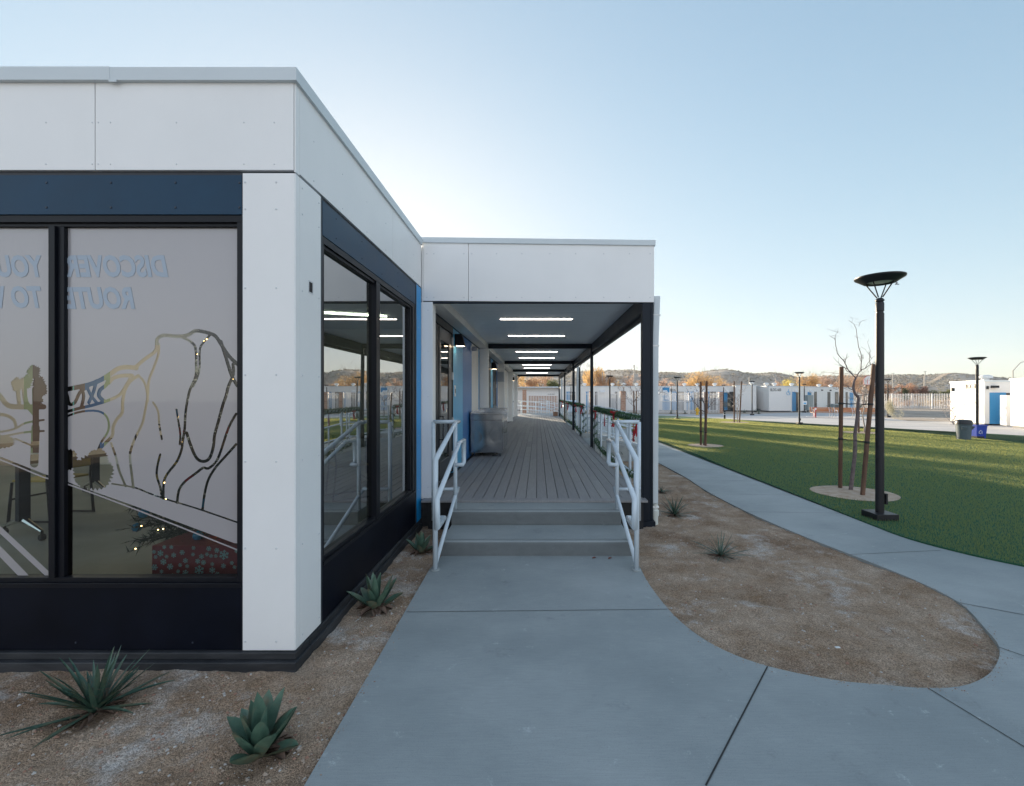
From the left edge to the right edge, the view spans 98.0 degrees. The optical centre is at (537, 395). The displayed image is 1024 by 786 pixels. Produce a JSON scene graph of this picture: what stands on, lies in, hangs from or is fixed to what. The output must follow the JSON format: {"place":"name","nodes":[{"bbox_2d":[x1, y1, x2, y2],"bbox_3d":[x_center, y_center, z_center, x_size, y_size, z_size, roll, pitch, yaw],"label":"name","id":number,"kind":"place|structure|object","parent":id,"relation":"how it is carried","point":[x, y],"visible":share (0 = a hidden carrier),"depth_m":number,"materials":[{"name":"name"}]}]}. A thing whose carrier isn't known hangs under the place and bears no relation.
{"place":"outdoors","nodes":[
{"label":"outdoors","id":0,"kind":"place"},
{"bbox_2d":[0,461,1014,785],"bbox_3d":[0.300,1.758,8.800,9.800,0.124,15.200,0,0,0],"label":"garden soil","id":1,"kind":"structure","parent":0,"point":[772,617],"depth_m":2.98,"materials":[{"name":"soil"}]},
{"bbox_2d":[0,646,175,748],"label":"yucca plant","id":2,"kind":"object","parent":1,"relation":"on","point":[99,696],"visible":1,"depth_m":2.38,"materials":[{"name":"green plant"}]},
{"bbox_2d":[227,687,298,764],"bbox_3d":[-1.316,1.580,2.128,0.297,0.287,0.352,0,0,-30],"label":"agave plant","id":3,"kind":"object","parent":1,"relation":"on","point":[257,731],"visible":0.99,"depth_m":2.12,"materials":[{"name":"green plant"}]},
{"bbox_2d":[346,573,402,616],"bbox_3d":[-1.320,1.577,3.603,0.384,0.311,0.353,0,0,24],"label":"agave plant","id":4,"kind":"object","parent":1,"relation":"on","point":[374,600],"visible":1,"depth_m":3.56,"materials":[{"name":"green plant"}]},
{"bbox_2d":[406,531,432,555],"bbox_3d":[-1.286,1.614,4.933,0.283,0.253,0.312,0,0,-44],"label":"agave plant","id":5,"kind":"object","parent":1,"relation":"on","point":[420,544],"visible":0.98,"depth_m":4.89,"materials":[{"name":"green plant"}]},
{"bbox_2d":[441,503,632,555],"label":"steps","id":6,"kind":"structure","parent":1,"relation":"on","point":[536,529],"depth_m":5.12,"materials":[{"name":"concrete"}]},
{"bbox_2d":[431,420,465,571],"bbox_3d":[-1.109,1.040,4.844,0.453,1.459,1.631,0,0,0],"label":"stair handrail","id":7,"kind":"object","parent":6,"relation":"on","point":[437,519],"visible":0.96,"depth_m":4.72,"materials":[{"name":"white metal"}]},
{"bbox_2d":[606,420,640,571],"bbox_3d":[1.083,1.040,4.844,0.453,1.459,1.631,0,0,0],"label":"stair handrail","id":8,"kind":"object","parent":6,"relation":"on","point":[633,519],"visible":0.94,"depth_m":4.75,"materials":[{"name":"white metal"}]},
{"bbox_2d":[662,495,696,516],"bbox_3d":[2.007,1.591,6.436,0.638,0.334,0.566,0,0,0],"label":"yucca plant","id":9,"kind":"object","parent":1,"relation":"on","point":[675,510],"visible":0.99,"depth_m":6.42,"materials":[{"name":"green plant"}]},
{"bbox_2d":[694,531,753,561],"bbox_3d":[1.981,1.610,4.752,0.662,0.283,0.585,0,0,0],"label":"yucca plant","id":10,"kind":"object","parent":1,"relation":"on","point":[719,553],"visible":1,"depth_m":4.76,"materials":[{"name":"green plant"}]},
{"bbox_2d":[0,0,1023,377],"label":"sky","id":11,"kind":"structure","parent":0,"point":[775,156],"materials":[{"name":"blue"}]},
{"bbox_2d":[526,391,557,412],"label":"picket gate","id":12,"kind":"structure","parent":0,"point":[543,393],"depth_m":45.48,"materials":[{"name":"white metal"}]},
{"bbox_2d":[579,362,584,435],"bbox_3d":[1.895,0.143,20.000,0.590,3.460,0.590,0,0,0],"label":"street lamp","id":13,"kind":"object","parent":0,"point":[580,397],"visible":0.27,"depth_m":19.95,"materials":[{"name":"brown metal"}]},
{"bbox_2d":[264,401,951,755],"bbox_3d":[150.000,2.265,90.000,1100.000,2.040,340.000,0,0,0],"label":"ground","id":14,"kind":"structure","parent":0,"point":[927,414],"depth_m":49.51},
{"bbox_2d":[0,66,422,672],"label":"classroom building","id":15,"kind":"structure","parent":14,"relation":"on","point":[254,220],"depth_m":2.87,"materials":[{"name":"paint"}]},
{"bbox_2d":[6,450,94,522],"bbox_3d":[-5.340,0.920,4.900,0.484,0.842,0.473,0,0,2],"label":"sled chair","id":16,"kind":"object","parent":15,"relation":"on","point":[83,462],"visible":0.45,"depth_m":4.93,"materials":[{"name":"brown metal"}]},
{"bbox_2d":[0,437,111,495],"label":"flip table","id":17,"kind":"object","parent":15,"relation":"on","point":[95,473],"visible":0.33,"depth_m":6.06,"materials":[{"name":"black metal"}]},
{"bbox_2d":[0,445,182,540],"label":"flip table","id":18,"kind":"object","parent":15,"relation":"on","point":[22,496],"visible":0.34,"depth_m":4.21,"materials":[{"name":"white"}]},
{"bbox_2d":[0,215,241,587],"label":"window","id":19,"kind":"structure","parent":15,"relation":"in","point":[83,298],"depth_m":2.87,"materials":[{"name":"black glass"}]},
{"bbox_2d":[139,437,202,519],"bbox_3d":[-4.109,0.920,5.054,0.484,0.842,0.473,0,0,21],"label":"sled chair","id":20,"kind":"object","parent":15,"relation":"on","point":[159,457],"visible":0.09,"depth_m":4.92,"materials":[{"name":"brown"}]},
{"bbox_2d":[111,329,236,553],"bbox_3d":[-2.664,0.319,3.723,1.358,2.062,1.383,0,0,0],"label":"christmas tree","id":21,"kind":"object","parent":15,"relation":"in","point":[138,526],"visible":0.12,"depth_m":3.50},
{"bbox_2d":[152,530,236,573],"bbox_3d":[-2.330,1.199,3.224,0.646,0.344,0.352,0,0,0],"label":"gift box","id":22,"kind":"object","parent":15,"relation":"in","point":[177,555],"visible":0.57,"depth_m":3.05,"materials":[{"name":"red paper"}]},
{"bbox_2d":[322,236,415,565],"bbox_3d":[-1.572,0.037,4.397,0.091,2.366,2.425,0,0,0],"label":"window","id":23,"kind":"structure","parent":15,"relation":"in","point":[368,327],"depth_m":4.02,"materials":[{"name":"clear glass"}]},
{"bbox_2d":[421,297,517,525],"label":"long building","id":24,"kind":"structure","parent":14,"relation":"on","point":[447,364],"depth_m":7.76,"materials":[{"name":"white paint"}]},
{"bbox_2d":[436,315,453,482],"bbox_3d":[-1.518,0.075,7.205,0.125,2.570,1.550,0,0,0],"label":"door","id":25,"kind":"structure","parent":24,"relation":"in","point":[444,332],"depth_m":7.26,"materials":[{"name":"glass"}]},
{"bbox_2d":[455,334,465,346],"bbox_3d":[-1.423,-1.018,8.220,0.185,0.223,0.110,0,0,0],"label":"wall light","id":26,"kind":"object","parent":24,"relation":"attached to","point":[459,340],"visible":1,"depth_m":8.16,"materials":[{"name":"black metal"}]},
{"bbox_2d":[489,357,490,407],"bbox_3d":[-1.537,0.075,13.735,0.087,2.570,1.350,0,0,0],"label":"door","id":27,"kind":"structure","parent":24,"relation":"in","point":[489,357],"depth_m":14.15,"materials":[{"name":"grey metal"}]},
{"bbox_2d":[493,360,496,407],"bbox_3d":[-1.537,0.075,15.835,0.087,2.570,1.150,0,0,0],"label":"door","id":28,"kind":"structure","parent":24,"relation":"in","point":[494,370],"depth_m":15.92,"materials":[{"name":"blue metal"}]},
{"bbox_2d":[497,372,504,381],"bbox_3d":[-1.391,-0.710,17.050,0.255,0.360,0.400,0,0,0],"label":"utility box","id":29,"kind":"object","parent":24,"relation":"attached to","point":[500,376],"visible":1,"depth_m":16.85,"materials":[{"name":"grey metal"}]},
{"bbox_2d":[522,390,526,412],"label":"block pillar","id":30,"kind":"structure","parent":14,"relation":"on","point":[524,398],"depth_m":45.90,"materials":[{"name":"beige"}]},
{"bbox_2d":[421,415,647,528],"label":"deck","id":31,"kind":"structure","parent":14,"relation":"on","point":[548,459],"depth_m":7.74,"materials":[{"name":"grey wood"}]},
{"bbox_2d":[470,408,507,455],"bbox_3d":[-1.102,0.840,10.604,0.762,1.040,1.501,0,0,0],"label":"sink cabinet","id":32,"kind":"object","parent":31,"relation":"on","point":[489,430],"visible":1,"depth_m":9.86,"materials":[{"name":"silver metal"}]},
{"bbox_2d":[421,237,655,526],"bbox_3d":[0.003,-0.084,17.530,3.125,4.023,23.340,0,0,0],"label":"walkway canopy","id":33,"kind":"object","parent":14,"relation":"on","point":[537,307],"visible":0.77,"depth_m":5.90,"materials":[{"name":"white metal"}]},
{"bbox_2d":[576,366,578,433],"bbox_3d":[1.597,0.264,17.640,0.135,3.209,0.120,0,0,0],"label":"downspout","id":34,"kind":"object","parent":33,"relation":"attached to","point":[577,387],"visible":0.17,"depth_m":17.60,"materials":[{"name":"grey plastic"}]},
{"bbox_2d":[653,296,660,524],"bbox_3d":[1.597,0.229,6.030,0.135,3.139,0.120,0,0,0],"label":"downspout","id":35,"kind":"object","parent":33,"relation":"attached to","point":[656,311],"visible":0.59,"depth_m":5.99,"materials":[{"name":"grey plastic"}]},
{"bbox_2d":[518,387,558,410],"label":"end wing","id":36,"kind":"structure","parent":14,"relation":"on","point":[542,389],"depth_m":60.59,"materials":[{"name":"white paint"}]},
{"bbox_2d":[514,413,568,418],"bbox_3d":[-0.100,1.651,33.875,5.000,0.563,5.250,0,0,0],"label":"ramp landing","id":37,"kind":"object","parent":14,"relation":"on","point":[537,414],"visible":0.14,"depth_m":32.67,"materials":[{"name":"concrete"}]},
{"bbox_2d":[518,401,549,413],"bbox_3d":[-0.650,1.116,32.600,3.152,1.566,0.075,0,0,0],"label":"end railing","id":38,"kind":"object","parent":37,"relation":"on","point":[521,405],"visible":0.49,"depth_m":32.58,"materials":[{"name":"white metal"}]},
{"bbox_2d":[529,395,555,410],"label":"block wall","id":39,"kind":"structure","parent":14,"relation":"on","point":[542,401],"depth_m":57.00,"materials":[{"name":"grey concrete"}]},
{"bbox_2d":[523,377,568,386],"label":"autumn tree","id":40,"kind":"object","parent":14,"relation":"on","point":[535,381],"visible":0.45,"depth_m":73.64,"materials":[{"name":"orange plant"}]},
{"bbox_2d":[546,380,560,386],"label":"autumn tree","id":41,"kind":"object","parent":14,"relation":"on","point":[550,383],"visible":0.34,"depth_m":69.35,"materials":[{"name":"green plant"}]},
{"bbox_2d":[566,404,584,434],"bbox_3d":[1.535,1.114,18.850,0.068,1.545,8.748,0,0,0],"label":"guard rail","id":42,"kind":"object","parent":14,"relation":"on","point":[576,417],"visible":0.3,"depth_m":16.41,"materials":[{"name":"white metal"}]},
{"bbox_2d":[563,392,588,412],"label":"picket fence","id":43,"kind":"object","parent":14,"relation":"on","point":[581,398],"visible":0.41,"depth_m":49.98,"materials":[{"name":"white metal"}]},
{"bbox_2d":[581,354,617,385],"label":"autumn tree","id":44,"kind":"object","parent":14,"relation":"on","point":[587,378],"visible":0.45,"depth_m":94.47,"materials":[{"name":"orange plant"}]},
{"bbox_2d":[593,392,620,409],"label":"picket fence","id":45,"kind":"object","parent":14,"relation":"on","point":[607,399],"visible":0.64,"depth_m":49.98,"materials":[{"name":"white"}]},
{"bbox_2d":[594,369,623,385],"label":"autumn tree","id":46,"kind":"object","parent":14,"relation":"on","point":[599,382],"visible":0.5,"depth_m":89.50,"materials":[{"name":"orange plant"}]},
{"bbox_2d":[594,409,640,481],"bbox_3d":[1.535,1.079,9.025,0.068,1.476,5.598,0,0,0],"label":"guard rail","id":47,"kind":"object","parent":14,"relation":"on","point":[608,427],"visible":0.3,"depth_m":9.57,"materials":[{"name":"white metal"}]},
{"bbox_2d":[593,436,633,479],"bbox_3d":[1.536,1.244,9.156,0.238,0.356,5.192,0,0,0],"label":"garland","id":48,"kind":"object","parent":47,"relation":"attached to","point":[613,459],"visible":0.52,"depth_m":9.58},
{"bbox_2d":[593,406,640,420],"bbox_3d":[1.536,0.362,9.039,0.249,0.250,5.612,0,0,0],"label":"garland","id":49,"kind":"object","parent":47,"relation":"attached to","point":[620,412],"visible":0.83,"depth_m":8.10},
{"bbox_2d":[620,391,625,411],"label":"block pillar","id":50,"kind":"structure","parent":14,"relation":"on","point":[623,404],"depth_m":49.90,"materials":[{"name":"beige"}]},
{"bbox_2d":[626,392,640,412],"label":"picket fence","id":51,"kind":"object","parent":14,"relation":"on","point":[631,410],"visible":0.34,"depth_m":49.98,"materials":[{"name":"white"}]},
{"bbox_2d":[620,364,666,385],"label":"autumn tree","id":52,"kind":"object","parent":14,"relation":"on","point":[627,382],"visible":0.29,"depth_m":87.65,"materials":[{"name":"orange plant"}]},
{"bbox_2d":[560,383,732,410],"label":"long wing","id":53,"kind":"structure","parent":14,"relation":"on","point":[728,392],"depth_m":58.00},
{"bbox_2d":[727,392,732,409],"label":"door","id":54,"kind":"structure","parent":53,"relation":"in","point":[729,394],"depth_m":57.98,"materials":[{"name":"grey metal"}]},
{"bbox_2d":[689,392,703,412],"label":"picket fence","id":55,"kind":"object","parent":14,"relation":"on","point":[692,410],"visible":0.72,"depth_m":49.98,"materials":[{"name":"white metal"}]},
{"bbox_2d":[681,362,729,385],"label":"autumn tree","id":56,"kind":"object","parent":14,"relation":"on","point":[704,380],"visible":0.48,"depth_m":98.82,"materials":[{"name":"orange plant"}]},
{"bbox_2d":[718,392,722,412],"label":"block pillar","id":57,"kind":"structure","parent":14,"relation":"on","point":[721,405],"depth_m":49.90,"materials":[{"name":"beige"}]},
{"bbox_2d":[735,382,756,411],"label":"plain block","id":58,"kind":"structure","parent":14,"relation":"on","point":[746,401],"depth_m":56.57,"materials":[{"name":"grey"}]},
{"bbox_2d":[756,383,791,411],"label":"numbered block","id":59,"kind":"structure","parent":14,"relation":"on","point":[774,398],"depth_m":55.00,"materials":[{"name":"grey"}]},
{"bbox_2d":[770,369,815,385],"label":"autumn tree","id":60,"kind":"object","parent":14,"relation":"on","point":[785,383],"visible":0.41,"depth_m":91.81,"materials":[{"name":"yellow plant"}]},
{"bbox_2d":[785,367,835,386],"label":"autumn tree","id":61,"kind":"object","parent":14,"relation":"on","point":[812,382],"visible":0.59,"depth_m":101.08,"materials":[{"name":"orange plant"}]},
{"bbox_2d":[789,383,860,411],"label":"receding wing","id":62,"kind":"structure","parent":14,"relation":"on","point":[825,396],"depth_m":60.66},
{"bbox_2d":[806,370,844,386],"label":"autumn tree","id":63,"kind":"object","parent":14,"relation":"on","point":[825,380],"visible":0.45,"depth_m":107.40,"materials":[{"name":"orange plant"}]},
{"bbox_2d":[833,364,863,390],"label":"autumn tree","id":64,"kind":"object","parent":14,"relation":"on","point":[851,381],"visible":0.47,"depth_m":110.85,"materials":[{"name":"orange plant"}]},
{"bbox_2d":[863,375,869,414],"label":"basketball hoop","id":65,"kind":"object","parent":14,"relation":"on","point":[866,382],"visible":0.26,"depth_m":45.00,"materials":[{"name":"white"}]},
{"bbox_2d":[844,365,888,400],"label":"autumn tree","id":66,"kind":"object","parent":14,"relation":"on","point":[864,374],"visible":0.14,"depth_m":115.50,"materials":[{"name":"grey plant"}]},
{"bbox_2d":[868,374,905,399],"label":"autumn tree","id":67,"kind":"object","parent":14,"relation":"on","point":[885,391],"visible":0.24,"depth_m":98.73,"materials":[{"name":"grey plant"}]},
{"bbox_2d":[856,394,949,408],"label":"picket fence","id":68,"kind":"object","parent":14,"relation":"on","point":[911,401],"visible":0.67,"depth_m":71.14,"materials":[{"name":"white"}]},
{"bbox_2d":[891,378,933,405],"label":"autumn tree","id":69,"kind":"object","parent":14,"relation":"on","point":[911,386],"visible":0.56,"depth_m":91.52,"materials":[{"name":"orange plant"}]},
{"bbox_2d":[901,381,935,406],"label":"autumn tree","id":70,"kind":"object","parent":14,"relation":"on","point":[924,390],"visible":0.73,"depth_m":89.42,"materials":[{"name":"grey plant"}]},
{"bbox_2d":[927,389,950,399],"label":"autumn tree","id":71,"kind":"object","parent":14,"relation":"on","point":[948,392],"visible":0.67,"depth_m":88.02,"materials":[{"name":"beige plant"}]},
{"bbox_2d":[968,357,986,437],"bbox_3d":[18.305,0.134,18.500,0.590,3.460,0.590,0,0,0],"label":"street lamp","id":72,"kind":"object","parent":14,"relation":"on","point":[976,390],"visible":0.96,"depth_m":18.46,"materials":[{"name":"brown metal"}]},
{"bbox_2d":[304,415,1023,785],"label":"concrete path","id":73,"kind":"structure","parent":0,"point":[546,671],"depth_m":2.52,"materials":[{"name":"grey concrete"}]},
{"bbox_2d":[582,433,636,461],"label":"side ramp","id":74,"kind":"structure","parent":73,"relation":"on","point":[624,450],"depth_m":11.90,"materials":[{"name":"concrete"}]},
{"bbox_2d":[587,405,634,437],"bbox_3d":[2.410,1.073,14.341,1.626,1.493,0.103,0,0,0],"label":"ramp handrail","id":75,"kind":"object","parent":74,"relation":"on","point":[612,433],"visible":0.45,"depth_m":14.34,"materials":[{"name":"white metal"}]},
{"bbox_2d":[597,408,636,444],"bbox_3d":[2.410,1.073,11.931,1.626,1.493,0.103,0,0,0],"label":"ramp handrail","id":76,"kind":"object","parent":74,"relation":"on","point":[610,427],"visible":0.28,"depth_m":11.93,"materials":[{"name":"white metal"}]},
{"bbox_2d":[658,392,688,413],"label":"sliding gate","id":77,"kind":"structure","parent":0,"point":[668,394],"depth_m":48.48,"materials":[{"name":"white metal"}]},
{"bbox_2d":[708,393,719,412],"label":"picket gate","id":78,"kind":"structure","parent":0,"point":[713,410],"depth_m":49.98,"materials":[{"name":"white metal"}]},
{"bbox_2d":[518,370,1006,400],"bbox_3d":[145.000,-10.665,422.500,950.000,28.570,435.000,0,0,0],"label":"hills","id":79,"kind":"structure","parent":0,"point":[758,381],"depth_m":345.82,"materials":[{"name":"soil"}]},
{"bbox_2d":[519,368,1011,400],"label":"hill scrub","id":80,"kind":"object","parent":79,"relation":"on","point":[919,377],"visible":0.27,"depth_m":360.61,"materials":[{"name":"plant"}]},
{"bbox_2d":[568,413,1023,434],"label":"court pavement","id":81,"kind":"structure","parent":0,"point":[820,418],"depth_m":33.74,"materials":[{"name":"grey concrete"}]},
{"bbox_2d":[794,372,803,423],"bbox_3d":[17.095,0.197,29.000,0.590,3.460,0.590,0,0,0],"label":"street lamp","id":82,"kind":"object","parent":81,"relation":"on","point":[799,418],"visible":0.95,"depth_m":28.95,"materials":[{"name":"brown metal"}]},
{"bbox_2d":[810,407,832,417],"bbox_3d":[24.758,1.484,38.698,1.720,0.918,0.648,0,0,8],"label":"park bench","id":83,"kind":"object","parent":81,"relation":"on","point":[824,409],"visible":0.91,"depth_m":38.87,"materials":[{"name":"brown wood"}]},
{"bbox_2d":[832,407,855,417],"bbox_3d":[26.057,1.478,37.698,1.720,0.918,0.648,0,0,8],"label":"park bench","id":84,"kind":"object","parent":81,"relation":"on","point":[837,409],"visible":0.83,"depth_m":37.88,"materials":[{"name":"brown metal"}]},
{"bbox_2d":[884,398,903,419],"bbox_3d":[25.678,1.021,32.142,1.217,1.626,1.029,0,0,0],"label":"shrub","id":85,"kind":"object","parent":81,"relation":"on","point":[889,404],"visible":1,"depth_m":32.07,"materials":[{"name":"yellow plant"}]},
{"bbox_2d":[937,395,971,424],"bbox_3d":[26.984,0.927,28.895,1.761,1.925,2.356,0,0,28],"label":"bare shrub","id":86,"kind":"object","parent":81,"relation":"on","point":[952,419],"visible":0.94,"depth_m":28.81,"materials":[{"name":"white plant"}]},
{"bbox_2d":[949,380,992,424],"bbox_3d":[28.579,0.515,29.434,0.510,2.950,3.721,0,0,18],"label":"numbered hut","id":87,"kind":"object","parent":81,"relation":"on","point":[963,389],"visible":0.7,"depth_m":29.06,"materials":[{"name":"grey paint"}]},
{"bbox_2d":[979,375,1010,425],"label":"blue panel block","id":88,"kind":"structure","parent":81,"relation":"on","point":[1000,387],"depth_m":27.57,"materials":[{"name":"grey"}]},
{"bbox_2d":[1000,395,1010,425],"bbox_3d":[28.209,0.899,26.800,0.282,1.827,0.400,0,0,0],"label":"meter cabinet","id":89,"kind":"object","parent":81,"relation":"on","point":[1005,410],"visible":1,"depth_m":26.68,"materials":[{"name":"white metal"}]},
{"bbox_2d":[1009,378,1023,428],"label":"corner block","id":90,"kind":"structure","parent":81,"relation":"on","point":[1017,402],"depth_m":25.06,"materials":[{"name":"grey paint"}]},
{"bbox_2d":[805,395,812,411],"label":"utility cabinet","id":91,"kind":"object","parent":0,"point":[809,399],"visible":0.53,"depth_m":53.96,"materials":[{"name":"grey metal"}]},
{"bbox_2d":[606,415,1023,566],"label":"lawn","id":92,"kind":"structure","parent":0,"point":[1009,438],"depth_m":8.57,"materials":[{"name":"green plant"}]},
{"bbox_2d":[688,444,722,446],"bbox_3d":[5.901,1.754,15.599,1.203,0.010,1.200,0,0,0],"label":"planting ring","id":93,"kind":"object","parent":92,"relation":"on","point":[708,445],"visible":0.85,"depth_m":15.53,"materials":[{"name":"soil"}]},
{"bbox_2d":[699,382,701,444],"bbox_3d":[5.821,0.707,15.720,0.175,2.382,0.090,0,0,45],"label":"wooden stake","id":94,"kind":"object","parent":93,"relation":"on","point":[700,400],"visible":0.93,"depth_m":15.72,"materials":[{"name":"brown wood"}]},
{"bbox_2d":[684,372,723,444],"bbox_3d":[5.900,0.504,15.739,1.277,2.595,1.177,0,0,0],"label":"sapling tree","id":95,"kind":"object","parent":93,"relation":"on","point":[701,397],"visible":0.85,"depth_m":15.63,"materials":[{"name":"brown plant"}]},
{"bbox_2d":[704,381,707,445],"bbox_3d":[5.890,0.700,15.541,0.119,2.394,0.267,0,0,12],"label":"wooden stake","id":96,"kind":"object","parent":93,"relation":"on","point":[706,396],"visible":0.98,"depth_m":15.45,"materials":[{"name":"brown wood"}]},
{"bbox_2d":[733,381,734,421],"bbox_3d":[13.553,0.513,30.400,0.288,2.945,0.108,0,0,0],"label":"wooden stake","id":97,"kind":"object","parent":92,"relation":"on","point":[733,401],"visible":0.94,"depth_m":30.38,"materials":[{"name":"brown wood"}]},
{"bbox_2d":[810,485,900,500],"bbox_3d":[5.555,1.708,7.792,1.320,0.010,1.315,0,0,0],"label":"planting ring","id":98,"kind":"object","parent":92,"relation":"on","point":[843,492],"visible":0.79,"depth_m":7.74,"materials":[{"name":"soil"}]},
{"bbox_2d":[838,367,855,487],"bbox_3d":[5.686,0.662,8.142,0.305,2.382,0.089,0,0,43],"label":"wooden stake","id":99,"kind":"object","parent":98,"relation":"on","point":[840,435],"visible":0.92,"depth_m":8.19,"materials":[{"name":"brown wood"}]},
{"bbox_2d":[823,317,898,489],"bbox_3d":[5.715,0.145,8.151,0.861,3.226,1.802,0,0,0],"label":"sapling tree","id":100,"kind":"object","parent":98,"relation":"on","point":[852,473],"visible":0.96,"depth_m":8.03,"materials":[{"name":"brown plant"}]},
{"bbox_2d":[855,364,874,494],"bbox_3d":[5.767,0.652,7.777,0.305,2.405,0.584,0,0,27],"label":"wooden stake","id":101,"kind":"object","parent":98,"relation":"on","point":[870,404],"visible":0.92,"depth_m":7.68,"materials":[{"name":"brown wood"}]},
{"bbox_2d":[843,431,874,433],"bbox_3d":[15.615,1.790,21.396,1.595,0.011,1.571,0,0,0],"label":"planting ring","id":102,"kind":"object","parent":92,"relation":"on","point":[858,432],"visible":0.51,"depth_m":21.40,"materials":[{"name":"soil"}]},
{"bbox_2d":[845,379,874,431],"bbox_3d":[15.611,0.474,21.099,0.974,2.718,1.774,0,0,0],"label":"sapling tree","id":103,"kind":"object","parent":102,"relation":"on","point":[865,391],"visible":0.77,"depth_m":21.38,"materials":[{"name":"brown plant"}]},
{"bbox_2d":[854,271,906,520],"bbox_3d":[4.760,0.060,6.180,0.590,3.460,0.590,0,0,0],"label":"street lamp","id":104,"kind":"object","parent":92,"relation":"on","point":[878,513],"visible":0.98,"depth_m":6.13,"materials":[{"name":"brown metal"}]},
{"bbox_2d":[954,419,974,439],"bbox_3d":[17.169,1.375,17.897,0.578,0.810,0.569,0,0,-8],"label":"trash can","id":105,"kind":"object","parent":92,"relation":"on","point":[964,428],"visible":0.99,"depth_m":17.72,"materials":[{"name":"grey plastic"}]},
{"bbox_2d":[971,424,987,437],"bbox_3d":[18.410,1.510,18.600,0.540,0.570,0.490,0,0,0],"label":"recycling bin","id":106,"kind":"object","parent":92,"relation":"on","point":[979,430],"visible":0.7,"depth_m":18.40,"materials":[{"name":"blue plastic"}]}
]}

